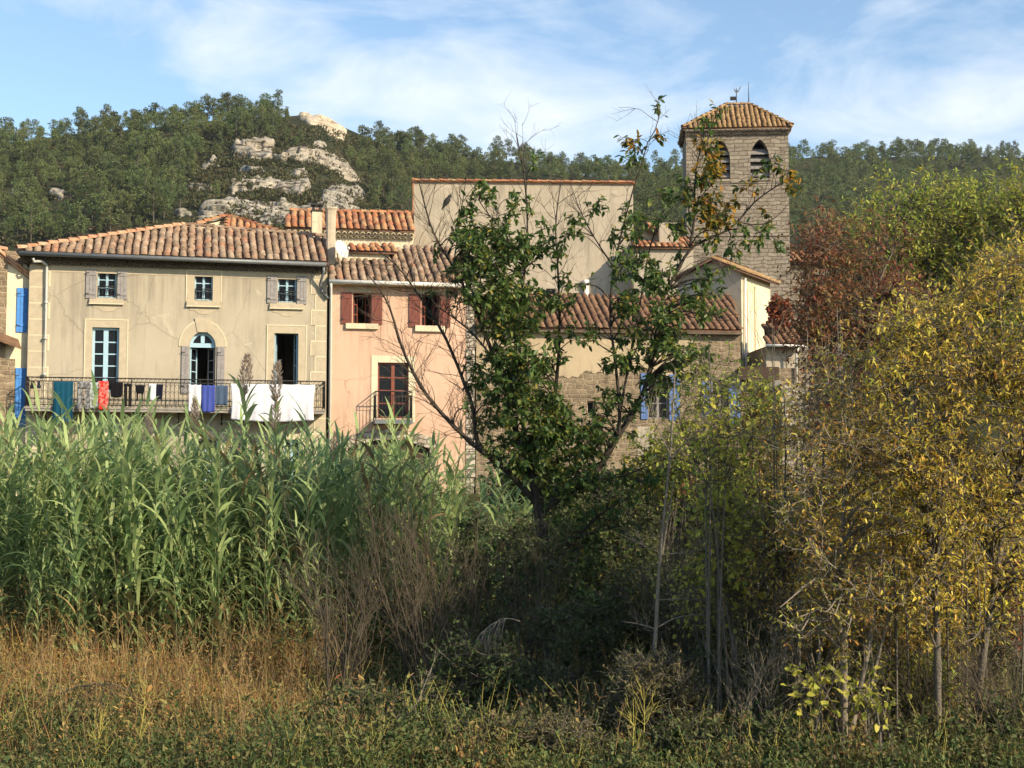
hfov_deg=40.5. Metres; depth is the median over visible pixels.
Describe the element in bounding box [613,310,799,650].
young tree
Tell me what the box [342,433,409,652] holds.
giant reed
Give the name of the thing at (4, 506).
giant reed
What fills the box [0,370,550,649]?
reed thicket
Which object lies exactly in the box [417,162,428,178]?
pine tree
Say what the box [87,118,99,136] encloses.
pine tree
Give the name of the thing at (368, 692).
bush
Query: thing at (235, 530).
giant reed
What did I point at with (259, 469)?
giant reed
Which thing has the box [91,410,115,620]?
giant reed
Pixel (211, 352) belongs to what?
door leaf
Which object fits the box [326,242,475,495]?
pink house
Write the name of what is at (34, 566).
giant reed
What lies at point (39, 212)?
pine tree
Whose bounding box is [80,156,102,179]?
pine tree
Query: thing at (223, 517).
giant reed
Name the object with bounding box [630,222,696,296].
beige annexe
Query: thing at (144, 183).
pine tree
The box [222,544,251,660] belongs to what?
giant reed
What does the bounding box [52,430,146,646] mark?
giant reed
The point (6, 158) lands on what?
pine tree
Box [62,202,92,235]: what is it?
pine tree
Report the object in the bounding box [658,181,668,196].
pine tree
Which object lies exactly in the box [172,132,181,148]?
pine tree
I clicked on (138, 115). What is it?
pine tree
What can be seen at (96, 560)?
giant reed
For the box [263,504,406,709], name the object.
bare shrub
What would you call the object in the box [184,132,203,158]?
pine tree
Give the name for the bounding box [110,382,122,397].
vest
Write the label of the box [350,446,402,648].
giant reed
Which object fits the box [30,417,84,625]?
giant reed
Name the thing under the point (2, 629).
giant reed
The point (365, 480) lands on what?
giant reed
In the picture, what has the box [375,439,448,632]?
giant reed
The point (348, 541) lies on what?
giant reed
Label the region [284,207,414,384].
orange roof house
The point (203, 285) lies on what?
window
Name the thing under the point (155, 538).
giant reed
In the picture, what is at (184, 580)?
giant reed
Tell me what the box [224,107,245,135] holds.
pine tree
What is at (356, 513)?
giant reed
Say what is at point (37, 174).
pine tree
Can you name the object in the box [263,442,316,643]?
giant reed
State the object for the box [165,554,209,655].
giant reed
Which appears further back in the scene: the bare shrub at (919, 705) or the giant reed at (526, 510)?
the giant reed at (526, 510)
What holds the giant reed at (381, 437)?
on the ground at (476, 499)
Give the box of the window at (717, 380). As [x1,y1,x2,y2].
[713,380,726,421]
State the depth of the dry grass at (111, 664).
21.42 m
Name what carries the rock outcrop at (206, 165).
on the hillside
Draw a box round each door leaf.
[189,348,196,384]
[207,348,215,385]
[274,334,276,381]
[293,335,297,384]
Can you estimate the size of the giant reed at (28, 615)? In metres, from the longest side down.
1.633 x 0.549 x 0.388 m
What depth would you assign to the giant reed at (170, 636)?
24.42 m
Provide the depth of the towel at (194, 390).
50.28 m
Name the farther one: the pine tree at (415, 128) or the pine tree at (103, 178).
the pine tree at (415, 128)
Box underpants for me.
[135,385,144,400]
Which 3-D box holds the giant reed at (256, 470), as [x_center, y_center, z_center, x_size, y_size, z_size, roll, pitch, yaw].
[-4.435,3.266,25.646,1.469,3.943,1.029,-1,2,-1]
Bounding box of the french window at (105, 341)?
[92,328,119,390]
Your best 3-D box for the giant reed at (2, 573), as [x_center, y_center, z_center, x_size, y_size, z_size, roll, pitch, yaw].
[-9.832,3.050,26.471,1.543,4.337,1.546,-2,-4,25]
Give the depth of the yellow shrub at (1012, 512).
22.23 m
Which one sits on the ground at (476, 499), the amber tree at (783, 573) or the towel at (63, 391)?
the amber tree at (783, 573)
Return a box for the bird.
[441,193,451,209]
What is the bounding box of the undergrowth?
[282,475,1022,679]
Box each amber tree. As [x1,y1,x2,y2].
[686,239,869,719]
[724,311,980,766]
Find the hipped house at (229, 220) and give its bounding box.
[187,213,284,234]
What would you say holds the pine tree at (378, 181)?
on the hillside
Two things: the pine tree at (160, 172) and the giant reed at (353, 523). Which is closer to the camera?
the giant reed at (353, 523)
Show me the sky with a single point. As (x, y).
(847, 72)
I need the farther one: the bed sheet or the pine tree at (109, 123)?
the pine tree at (109, 123)
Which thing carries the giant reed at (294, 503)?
on the ground at (476, 499)
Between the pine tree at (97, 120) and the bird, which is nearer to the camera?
the bird
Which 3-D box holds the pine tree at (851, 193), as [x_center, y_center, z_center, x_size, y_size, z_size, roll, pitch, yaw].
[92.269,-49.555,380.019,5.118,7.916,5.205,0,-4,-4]
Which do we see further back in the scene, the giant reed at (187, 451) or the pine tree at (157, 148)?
the pine tree at (157, 148)
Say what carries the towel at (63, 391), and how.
hanging from the balcony house at (176, 310)
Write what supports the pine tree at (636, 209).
on the hillside
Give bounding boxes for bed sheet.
[231,383,314,421]
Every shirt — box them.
[89,382,97,408]
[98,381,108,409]
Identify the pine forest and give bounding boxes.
[0,95,1023,238]
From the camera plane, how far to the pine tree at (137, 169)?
288.44 m
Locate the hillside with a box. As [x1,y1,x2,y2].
[0,115,1023,453]
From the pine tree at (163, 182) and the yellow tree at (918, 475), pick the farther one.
the pine tree at (163, 182)
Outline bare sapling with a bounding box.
[614,368,735,725]
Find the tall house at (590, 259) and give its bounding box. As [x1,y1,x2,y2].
[412,178,634,296]
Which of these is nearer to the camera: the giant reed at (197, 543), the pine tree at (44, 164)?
the giant reed at (197, 543)
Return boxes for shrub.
[244,469,406,693]
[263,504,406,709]
[330,438,485,698]
[341,493,505,710]
[386,467,554,683]
[477,514,604,696]
[516,702,620,767]
[592,636,716,747]
[597,491,772,707]
[611,397,791,662]
[648,476,702,640]
[653,550,770,714]
[672,467,815,707]
[678,394,756,731]
[696,436,798,666]
[698,567,851,727]
[770,422,936,692]
[780,648,857,763]
[832,607,1001,723]
[836,661,911,767]
[862,501,1020,696]
[915,580,1023,739]
[953,552,1023,695]
[957,455,1023,682]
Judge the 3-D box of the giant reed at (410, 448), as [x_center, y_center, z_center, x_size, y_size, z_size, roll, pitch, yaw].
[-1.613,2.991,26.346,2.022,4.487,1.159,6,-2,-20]
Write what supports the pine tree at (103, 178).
on the hillside
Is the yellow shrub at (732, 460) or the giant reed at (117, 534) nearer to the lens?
the yellow shrub at (732, 460)
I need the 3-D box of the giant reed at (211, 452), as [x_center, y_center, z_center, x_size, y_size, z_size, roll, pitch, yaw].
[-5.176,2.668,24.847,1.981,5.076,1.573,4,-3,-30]
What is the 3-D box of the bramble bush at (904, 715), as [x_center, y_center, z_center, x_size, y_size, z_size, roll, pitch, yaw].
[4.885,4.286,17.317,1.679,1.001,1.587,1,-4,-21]
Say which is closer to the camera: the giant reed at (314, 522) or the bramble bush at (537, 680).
the bramble bush at (537, 680)
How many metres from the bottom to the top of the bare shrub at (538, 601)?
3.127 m
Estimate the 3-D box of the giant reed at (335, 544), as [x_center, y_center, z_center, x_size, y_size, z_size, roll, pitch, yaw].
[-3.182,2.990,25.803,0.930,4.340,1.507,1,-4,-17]
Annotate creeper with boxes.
[765,292,793,367]
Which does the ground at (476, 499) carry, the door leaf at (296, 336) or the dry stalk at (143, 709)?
the dry stalk at (143, 709)
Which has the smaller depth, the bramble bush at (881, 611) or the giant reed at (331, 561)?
the bramble bush at (881, 611)
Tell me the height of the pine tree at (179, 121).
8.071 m
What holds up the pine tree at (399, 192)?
on the hillside
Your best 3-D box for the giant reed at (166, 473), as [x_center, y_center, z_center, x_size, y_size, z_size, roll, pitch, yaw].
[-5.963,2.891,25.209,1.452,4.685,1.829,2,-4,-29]
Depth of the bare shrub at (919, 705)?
17.64 m
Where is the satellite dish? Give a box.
[335,240,349,266]
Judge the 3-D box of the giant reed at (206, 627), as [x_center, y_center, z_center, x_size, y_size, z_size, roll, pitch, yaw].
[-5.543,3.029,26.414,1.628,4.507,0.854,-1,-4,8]
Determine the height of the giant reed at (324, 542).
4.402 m
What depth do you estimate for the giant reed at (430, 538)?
26.89 m
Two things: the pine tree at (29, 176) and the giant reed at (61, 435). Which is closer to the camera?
the giant reed at (61, 435)
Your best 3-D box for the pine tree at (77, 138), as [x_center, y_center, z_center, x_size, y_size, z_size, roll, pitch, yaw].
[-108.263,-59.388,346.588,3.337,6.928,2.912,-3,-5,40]
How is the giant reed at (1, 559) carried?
on the ground at (476, 499)
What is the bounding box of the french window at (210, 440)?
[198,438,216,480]
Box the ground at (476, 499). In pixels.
[0,451,1023,767]
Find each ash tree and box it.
[811,155,1014,576]
[945,157,1023,403]
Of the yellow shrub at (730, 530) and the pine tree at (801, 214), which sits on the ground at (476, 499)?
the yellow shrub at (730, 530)
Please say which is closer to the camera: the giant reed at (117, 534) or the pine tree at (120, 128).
the giant reed at (117, 534)
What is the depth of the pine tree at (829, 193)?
383.21 m
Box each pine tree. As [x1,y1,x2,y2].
[0,116,16,131]
[0,129,12,151]
[0,138,15,162]
[0,148,11,162]
[0,155,14,182]
[0,159,10,182]
[0,168,5,188]
[0,173,4,198]
[0,191,12,226]
[0,217,16,236]
[3,195,18,218]
[5,134,23,152]
[8,177,25,197]
[8,192,26,221]
[10,148,22,163]
[10,211,23,234]
[12,130,24,147]
[12,159,25,178]
[18,170,37,197]
[19,168,37,189]
[20,139,36,165]
[20,148,36,166]
[20,188,38,215]
[22,199,41,226]
[22,206,40,242]
[29,144,46,166]
[30,158,47,181]
[31,166,44,183]
[33,205,43,230]
[35,211,49,232]
[37,160,51,186]
[37,210,53,239]
[38,138,49,156]
[38,196,50,210]
[40,149,52,169]
[40,212,55,238]
[59,161,80,197]
[60,131,71,151]
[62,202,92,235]
[68,160,82,185]
[70,170,81,187]
[71,106,83,128]
[74,108,90,129]
[74,133,84,150]
[77,166,96,198]
[77,184,95,211]
[77,216,88,233]
[78,129,91,151]
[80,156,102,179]
[80,163,94,178]
[82,192,100,222]
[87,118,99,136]
[87,146,101,165]
[90,179,105,199]
[92,115,107,131]
[92,189,117,220]
[93,168,109,192]
[95,128,107,148]
[96,158,110,175]
[98,104,112,122]
[98,131,117,152]
[98,198,123,231]
[100,152,113,171]
[100,153,118,174]
[102,118,116,131]
[102,168,123,190]
[105,111,123,125]
[105,134,122,154]
[107,169,120,196]
[111,154,130,184]
[112,122,133,149]
[115,147,130,168]
[115,189,133,210]
[120,142,133,158]
[121,195,140,218]
[122,169,139,187]
[123,191,141,217]
[125,110,142,128]
[125,131,145,150]
[126,120,142,134]
[126,151,149,173]
[126,187,148,221]
[131,109,142,123]
[132,164,142,186]
[133,135,145,158]
[136,168,154,191]
[139,115,154,137]
[139,161,153,179]
[141,107,152,116]
[143,128,163,151]
[143,185,167,221]
[144,148,155,166]
[147,132,164,158]
[148,102,163,126]
[149,150,168,169]
[149,174,160,197]
[152,147,165,165]
[154,179,166,197]
[154,186,174,219]
[156,169,166,180]
[156,178,169,198]
[157,110,171,136]
[161,137,177,156]
[163,164,177,190]
[164,141,175,164]
[166,137,185,168]
[167,160,185,177]
[170,112,190,132]
[171,118,182,139]
[171,175,188,207]
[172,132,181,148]
[173,107,184,119]
[175,138,188,156]
[176,157,186,174]
[178,121,197,141]
[178,130,190,144]
[179,126,193,136]
[181,129,196,145]
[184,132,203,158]
[184,143,195,164]
[185,146,196,162]
[188,100,205,127]
[189,106,200,125]
[198,93,214,118]
[207,98,218,118]
[211,98,227,118]
[220,92,232,111]
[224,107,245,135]
[229,94,246,112]
[236,97,247,126]
[252,110,262,132]
[257,99,274,121]
[257,105,267,129]
[258,93,274,104]
[263,104,277,123]
[266,111,280,130]
[271,89,282,109]
[359,124,367,135]
[360,127,373,146]
[367,149,377,170]
[368,163,385,190]
[368,175,382,196]
[372,120,383,138]
[372,129,381,151]
[376,168,390,195]
[378,154,392,174]
[383,137,396,152]
[384,131,394,147]
[384,153,395,172]
[384,168,398,191]
[392,132,407,151]
[393,183,408,206]
[394,130,405,153]
[398,133,412,146]
[401,138,413,152]
[403,143,417,170]
[408,125,425,144]
[414,134,433,159]
[415,131,426,153]
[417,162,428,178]
[425,142,447,162]
[432,160,447,178]
[440,145,450,164]
[443,133,456,146]
[443,146,459,164]
[449,136,463,152]
[453,145,462,159]
[461,145,475,166]
[467,150,484,174]
[470,159,482,177]
[485,158,503,178]
[493,136,503,152]
[493,149,506,165]
[494,160,506,179]
[496,156,505,172]
[501,139,512,157]
[505,160,519,179]
[517,141,531,159]
[523,151,534,173]
[541,154,559,179]
[556,151,567,172]
[570,152,586,170]
[587,154,600,179]
[601,155,616,180]
[633,184,647,205]
[633,192,645,206]
[633,193,644,215]
[633,201,645,215]
[638,164,649,182]
[640,192,657,217]
[645,180,655,208]
[650,164,663,179]
[652,188,665,215]
[652,210,662,218]
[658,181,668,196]
[658,203,670,221]
[667,166,682,185]
[667,216,680,235]
[673,193,682,212]
[674,170,682,185]
[675,206,682,228]
[790,175,802,195]
[790,220,805,243]
[791,216,803,243]
[794,188,809,204]
[794,223,808,241]
[799,210,815,223]
[800,180,808,196]
[804,180,813,195]
[807,217,815,234]
[814,208,832,221]
[816,158,828,169]
[817,191,836,205]
[834,181,843,193]
[840,190,856,208]
[842,182,856,196]
[843,223,857,240]
[845,203,859,219]
[850,179,863,197]
[897,176,907,192]
[965,169,975,184]
[986,169,998,188]
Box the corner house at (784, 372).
[737,320,807,495]
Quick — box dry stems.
[0,593,1023,767]
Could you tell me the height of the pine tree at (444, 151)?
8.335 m
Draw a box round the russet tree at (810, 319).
[768,193,946,522]
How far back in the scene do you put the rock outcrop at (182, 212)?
260.78 m
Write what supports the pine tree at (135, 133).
on the hillside
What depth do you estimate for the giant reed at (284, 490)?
25.94 m
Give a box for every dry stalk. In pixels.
[85,695,122,755]
[121,671,164,746]
[620,699,651,757]
[627,675,666,764]
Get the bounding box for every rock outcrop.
[49,188,65,199]
[173,208,192,217]
[188,183,212,190]
[195,196,319,225]
[202,154,221,168]
[227,174,310,194]
[230,136,274,160]
[239,165,262,172]
[272,146,360,181]
[290,168,307,178]
[297,112,346,139]
[313,140,326,148]
[320,184,365,212]
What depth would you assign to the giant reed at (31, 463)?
28.01 m
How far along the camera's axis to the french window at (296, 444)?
52.22 m
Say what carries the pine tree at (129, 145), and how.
on the hillside
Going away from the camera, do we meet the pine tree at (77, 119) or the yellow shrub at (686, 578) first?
the yellow shrub at (686, 578)
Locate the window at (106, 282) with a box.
[97,273,115,297]
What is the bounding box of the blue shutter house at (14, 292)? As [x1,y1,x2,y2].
[0,246,28,495]
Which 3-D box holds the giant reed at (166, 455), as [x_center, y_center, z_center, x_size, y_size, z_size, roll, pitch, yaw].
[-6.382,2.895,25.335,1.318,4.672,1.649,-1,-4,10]
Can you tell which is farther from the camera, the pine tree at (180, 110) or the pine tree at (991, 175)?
the pine tree at (991, 175)
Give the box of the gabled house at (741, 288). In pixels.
[671,255,780,366]
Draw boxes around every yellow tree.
[793,266,1022,758]
[898,207,1023,716]
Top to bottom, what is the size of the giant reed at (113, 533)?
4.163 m
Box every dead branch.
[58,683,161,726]
[412,651,442,712]
[458,618,519,702]
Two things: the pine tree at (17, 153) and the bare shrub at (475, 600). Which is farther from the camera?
the pine tree at (17, 153)
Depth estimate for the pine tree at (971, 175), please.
430.70 m
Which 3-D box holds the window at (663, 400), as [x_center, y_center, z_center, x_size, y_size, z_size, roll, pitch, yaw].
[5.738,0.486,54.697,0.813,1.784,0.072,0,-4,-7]
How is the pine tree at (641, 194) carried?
on the hillside
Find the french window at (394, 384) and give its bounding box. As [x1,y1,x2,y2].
[377,363,407,416]
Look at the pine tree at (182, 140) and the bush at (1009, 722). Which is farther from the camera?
the pine tree at (182, 140)
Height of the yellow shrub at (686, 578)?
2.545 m
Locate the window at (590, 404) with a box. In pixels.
[587,401,593,413]
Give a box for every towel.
[52,381,72,421]
[188,385,200,411]
[201,385,214,411]
[215,385,227,404]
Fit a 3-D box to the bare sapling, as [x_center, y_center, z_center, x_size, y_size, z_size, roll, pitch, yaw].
[2.119,2.218,18.192,1.804,4.856,0.984,1,-4,-15]
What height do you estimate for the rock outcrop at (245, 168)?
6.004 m
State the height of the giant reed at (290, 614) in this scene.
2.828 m
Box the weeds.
[0,643,1023,767]
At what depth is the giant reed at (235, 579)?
23.92 m
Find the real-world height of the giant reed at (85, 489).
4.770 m
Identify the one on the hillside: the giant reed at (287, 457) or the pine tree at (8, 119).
the pine tree at (8, 119)
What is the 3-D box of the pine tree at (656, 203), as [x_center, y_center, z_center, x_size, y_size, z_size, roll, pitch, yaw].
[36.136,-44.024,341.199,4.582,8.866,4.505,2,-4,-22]
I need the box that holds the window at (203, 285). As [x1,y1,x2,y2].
[194,276,212,300]
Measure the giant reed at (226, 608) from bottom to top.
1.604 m
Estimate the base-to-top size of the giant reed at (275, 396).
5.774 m
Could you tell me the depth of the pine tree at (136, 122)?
353.71 m
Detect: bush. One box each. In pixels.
[305,676,428,740]
[375,686,487,754]
[405,618,542,716]
[438,510,548,659]
[450,699,557,766]
[470,643,593,718]
[474,461,580,571]
[486,505,585,670]
[522,580,649,711]
[526,539,673,680]
[530,477,672,660]
[583,461,652,557]
[586,556,731,678]
[611,413,703,640]
[637,690,763,766]
[640,487,734,573]
[670,606,789,723]
[691,503,810,648]
[701,653,832,735]
[711,459,804,510]
[725,370,802,688]
[725,566,879,685]
[725,701,842,764]
[747,503,839,708]
[765,561,885,730]
[806,471,958,665]
[824,687,961,759]
[848,645,974,721]
[859,598,970,688]
[880,585,1023,710]
[892,703,1001,763]
[917,447,1023,654]
[942,691,1023,758]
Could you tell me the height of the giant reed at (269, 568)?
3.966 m
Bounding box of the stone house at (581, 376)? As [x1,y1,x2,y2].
[466,293,742,495]
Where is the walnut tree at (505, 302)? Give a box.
[333,84,835,667]
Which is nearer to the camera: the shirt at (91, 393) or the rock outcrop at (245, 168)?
the shirt at (91, 393)
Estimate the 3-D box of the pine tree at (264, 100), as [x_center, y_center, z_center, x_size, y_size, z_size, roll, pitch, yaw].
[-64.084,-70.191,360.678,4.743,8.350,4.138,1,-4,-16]
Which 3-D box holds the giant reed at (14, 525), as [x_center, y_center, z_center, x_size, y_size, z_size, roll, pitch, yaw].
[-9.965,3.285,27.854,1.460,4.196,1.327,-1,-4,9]
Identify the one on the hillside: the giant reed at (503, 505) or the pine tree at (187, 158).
the pine tree at (187, 158)
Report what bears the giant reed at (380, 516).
on the ground at (476, 499)
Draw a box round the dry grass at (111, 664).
[0,559,535,767]
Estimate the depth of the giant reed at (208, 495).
27.47 m
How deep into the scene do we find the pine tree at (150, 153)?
315.69 m
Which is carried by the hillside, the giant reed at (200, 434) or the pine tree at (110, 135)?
the pine tree at (110, 135)
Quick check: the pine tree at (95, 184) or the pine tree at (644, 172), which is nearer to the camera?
the pine tree at (95, 184)
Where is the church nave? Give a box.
[790,251,877,477]
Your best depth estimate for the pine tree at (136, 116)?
362.12 m
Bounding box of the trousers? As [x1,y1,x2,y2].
[77,381,90,409]
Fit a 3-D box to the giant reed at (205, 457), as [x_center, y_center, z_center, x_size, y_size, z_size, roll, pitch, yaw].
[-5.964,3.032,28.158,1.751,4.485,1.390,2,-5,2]
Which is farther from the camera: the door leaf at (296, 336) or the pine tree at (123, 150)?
the pine tree at (123, 150)
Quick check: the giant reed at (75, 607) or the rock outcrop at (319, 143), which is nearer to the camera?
the giant reed at (75, 607)
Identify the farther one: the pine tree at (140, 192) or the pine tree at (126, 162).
the pine tree at (126, 162)
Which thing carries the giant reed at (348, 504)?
on the ground at (476, 499)
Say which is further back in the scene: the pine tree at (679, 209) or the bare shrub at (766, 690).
the pine tree at (679, 209)
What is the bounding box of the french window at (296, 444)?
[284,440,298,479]
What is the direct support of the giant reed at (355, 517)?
on the ground at (476, 499)
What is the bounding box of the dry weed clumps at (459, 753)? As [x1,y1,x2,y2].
[0,630,1023,767]
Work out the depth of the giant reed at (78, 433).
25.87 m
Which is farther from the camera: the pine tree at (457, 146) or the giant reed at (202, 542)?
the pine tree at (457, 146)
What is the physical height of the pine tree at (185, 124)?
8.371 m
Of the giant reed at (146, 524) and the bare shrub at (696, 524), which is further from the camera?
the giant reed at (146, 524)
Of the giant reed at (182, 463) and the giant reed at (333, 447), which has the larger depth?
the giant reed at (333, 447)
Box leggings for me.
[124,383,131,405]
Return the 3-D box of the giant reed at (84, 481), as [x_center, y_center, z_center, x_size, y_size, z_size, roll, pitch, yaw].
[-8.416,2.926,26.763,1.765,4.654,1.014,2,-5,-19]
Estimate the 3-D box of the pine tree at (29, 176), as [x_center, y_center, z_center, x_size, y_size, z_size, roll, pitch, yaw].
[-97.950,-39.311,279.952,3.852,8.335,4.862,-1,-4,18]
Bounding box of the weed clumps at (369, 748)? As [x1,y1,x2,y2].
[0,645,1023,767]
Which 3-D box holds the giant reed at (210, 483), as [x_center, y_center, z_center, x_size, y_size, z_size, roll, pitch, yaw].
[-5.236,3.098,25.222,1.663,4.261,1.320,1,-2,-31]
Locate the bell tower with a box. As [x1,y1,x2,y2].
[677,82,793,323]
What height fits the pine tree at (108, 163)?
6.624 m
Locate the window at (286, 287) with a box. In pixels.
[278,279,295,302]
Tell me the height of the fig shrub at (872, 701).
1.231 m
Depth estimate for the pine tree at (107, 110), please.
382.58 m
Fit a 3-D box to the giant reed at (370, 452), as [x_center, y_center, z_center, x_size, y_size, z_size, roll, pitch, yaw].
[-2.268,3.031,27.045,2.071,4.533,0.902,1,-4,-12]
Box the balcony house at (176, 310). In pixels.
[14,203,337,493]
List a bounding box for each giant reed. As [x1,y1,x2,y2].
[0,404,55,631]
[0,407,29,627]
[0,425,29,620]
[0,425,44,635]
[0,430,18,616]
[0,433,24,622]
[0,443,28,629]
[0,454,27,627]
[0,463,60,653]
[0,468,67,647]
[0,476,17,627]
[0,483,20,609]
[0,484,56,628]
[0,493,25,623]
[0,497,18,632]
[0,537,31,664]
[2,414,90,630]
[2,422,61,616]
[3,415,76,661]
[3,465,27,609]
[7,422,61,652]
[7,457,92,660]
[7,475,36,619]
[8,427,69,641]
[8,435,73,632]
[11,382,123,657]
[12,456,28,626]
[12,583,37,661]
[14,463,52,614]
[15,444,54,622]
[15,549,49,658]
[16,470,56,624]
[19,423,86,624]
[20,388,83,621]
[21,575,54,649]
[22,440,109,627]
[23,542,53,653]
[24,548,61,662]
[26,415,119,637]
[28,505,56,656]
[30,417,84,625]
[33,419,107,661]
[34,441,91,640]
[35,427,85,590]
[36,406,114,647]
[37,488,76,650]
[37,555,69,659]
[38,426,88,602]
[41,417,117,602]
[43,450,112,646]
[43,476,67,632]
[43,521,102,660]
[45,463,112,642]
[49,403,150,655]
[51,415,116,630]
[52,408,100,615]
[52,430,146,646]
[53,458,84,629]
[53,538,83,667]
[56,459,112,624]
[58,441,119,643]
[64,440,127,656]
[64,542,100,656]
[64,576,76,636]
[65,420,122,648]
[69,443,137,642]
[75,423,116,634]
[76,418,164,647]
[77,410,116,599]
[77,573,95,659]
[79,440,120,640]
[82,405,174,654]
[83,454,161,657]
[84,419,110,605]
[86,455,159,649]
[87,465,112,654]
[89,420,142,642]
[91,403,120,624]
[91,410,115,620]
[91,509,114,660]
[92,414,153,634]
[93,424,176,653]
[96,411,155,639]
[96,524,151,654]
[98,550,135,657]
[99,575,118,655]
[100,434,162,626]
[102,398,167,662]
[104,452,123,618]
[105,443,151,644]
[106,441,172,632]
[107,545,155,660]
[110,418,173,625]
[114,395,153,618]
[114,463,172,654]
[115,410,174,630]
[115,426,173,633]
[122,414,167,635]
[123,420,217,656]
[124,431,181,663]
[124,442,178,661]
[124,455,174,646]
[125,473,154,645]
[132,421,163,619]
[134,488,182,661]
[136,416,204,648]
[139,466,189,626]
[140,416,197,660]
[141,457,170,631]
[143,450,199,615]
[143,547,184,662]
[144,413,211,652]
[145,416,207,652]
[146,424,221,658]
[153,517,194,659]
[154,452,185,606]
[154,549,189,658]
[154,576,177,661]
[155,435,204,634]
[155,461,206,623]
[156,465,231,647]
[157,472,206,641]
[160,496,205,661]
[162,435,242,656]
[165,454,223,640]
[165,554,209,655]
[173,407,246,614]
[174,579,184,664]
[179,425,207,618]
[180,396,210,627]
[180,430,229,629]
[181,424,265,670]
[181,452,255,647]
[181,551,218,660]
[182,516,219,660]
[183,470,236,652]
[185,396,272,654]
[187,436,261,651]
[187,445,230,626]
[188,423,231,609]
[188,428,250,645]
[190,440,261,646]
[190,480,234,624]
[191,416,281,621]
[192,474,252,656]
[194,434,242,667]
[196,449,238,654]
[198,435,249,627]
[199,475,254,634]
[200,352,287,626]
[200,428,306,658]
[202,452,246,644]
[203,429,262,644]
[203,443,235,612]
[207,441,261,626]
[208,521,255,661]
[210,445,288,640]
[210,586,224,662]
[219,594,245,668]
[222,470,286,650]
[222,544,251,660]
[222,544,262,656]
[223,461,304,652]
[223,476,262,643]
[224,454,265,623]
[224,460,267,640]
[225,442,319,667]
[226,423,273,610]
[226,427,274,643]
[226,455,273,638]
[229,425,250,641]
[231,435,303,578]
[232,467,289,633]
[233,419,302,637]
[233,525,267,666]
[234,431,291,607]
[234,460,305,629]
[234,476,302,660]
[245,434,291,643]
[246,452,296,657]
[247,433,310,664]
[248,454,266,642]
[249,359,317,608]
[250,401,298,638]
[253,454,284,642]
[254,461,317,640]
[263,437,321,631]
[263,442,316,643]
[267,570,288,659]
[269,436,332,606]
[269,517,315,671]
[272,447,296,627]
[274,397,383,656]
[276,421,349,660]
[276,439,339,647]
[279,459,306,603]
[279,463,303,639]
[280,474,336,642]
[281,450,334,643]
[281,511,334,669]
[282,442,353,645]
[284,576,310,673]
[285,460,306,635]
[286,569,314,659]
[290,443,349,628]
[291,479,330,644]
[295,426,333,643]
[297,541,333,655]
[298,431,354,607]
[298,439,343,616]
[299,467,329,616]
[305,428,347,634]
[311,419,377,659]
[314,448,345,646]
[315,459,367,646]
[319,460,376,656]
[321,429,370,655]
[323,448,387,634]
[325,442,361,657]
[327,471,356,634]
[329,439,372,656]
[330,442,376,626]
[332,455,383,619]
[333,433,402,642]
[338,433,399,643]
[339,433,383,615]
[340,442,411,615]
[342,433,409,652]
[349,461,406,649]
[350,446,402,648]
[351,424,439,631]
[351,426,417,633]
[353,427,409,653]
[355,424,422,642]
[362,481,399,626]
[364,451,411,655]
[364,481,411,644]
[372,430,448,657]
[372,457,423,634]
[372,469,415,653]
[373,410,427,619]
[373,448,403,650]
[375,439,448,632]
[392,420,456,657]
[394,455,433,626]
[398,485,443,646]
[399,480,432,601]
[401,476,429,648]
[408,448,480,637]
[414,482,458,646]
[419,474,485,641]
[422,421,492,646]
[427,443,484,629]
[446,460,469,635]
[470,441,523,629]
[488,470,531,602]
[495,485,532,637]
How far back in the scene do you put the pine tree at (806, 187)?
410.75 m
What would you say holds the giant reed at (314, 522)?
on the ground at (476, 499)
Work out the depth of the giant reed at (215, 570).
23.35 m
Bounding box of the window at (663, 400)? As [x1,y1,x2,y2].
[649,374,667,418]
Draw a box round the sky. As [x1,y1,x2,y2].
[0,0,1023,172]
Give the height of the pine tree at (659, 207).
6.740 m
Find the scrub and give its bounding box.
[0,123,995,245]
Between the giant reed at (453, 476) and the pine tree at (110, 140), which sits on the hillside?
the pine tree at (110, 140)
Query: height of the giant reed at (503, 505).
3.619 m
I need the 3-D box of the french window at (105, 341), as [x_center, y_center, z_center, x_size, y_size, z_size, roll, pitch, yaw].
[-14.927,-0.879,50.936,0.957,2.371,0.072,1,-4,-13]
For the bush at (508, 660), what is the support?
on the ground at (476, 499)
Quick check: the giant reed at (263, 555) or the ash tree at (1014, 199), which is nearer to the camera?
the giant reed at (263, 555)
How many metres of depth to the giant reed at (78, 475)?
25.71 m
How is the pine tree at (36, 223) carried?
on the hillside
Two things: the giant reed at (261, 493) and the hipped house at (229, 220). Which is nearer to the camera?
the giant reed at (261, 493)
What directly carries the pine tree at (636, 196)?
on the hillside
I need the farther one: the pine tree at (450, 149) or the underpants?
the pine tree at (450, 149)
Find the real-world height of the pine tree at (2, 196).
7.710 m
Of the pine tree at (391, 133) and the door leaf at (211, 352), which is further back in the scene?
the pine tree at (391, 133)
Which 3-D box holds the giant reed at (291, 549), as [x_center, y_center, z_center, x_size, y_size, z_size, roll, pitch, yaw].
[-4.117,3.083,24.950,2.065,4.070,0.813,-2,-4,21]
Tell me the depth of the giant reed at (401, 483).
26.01 m

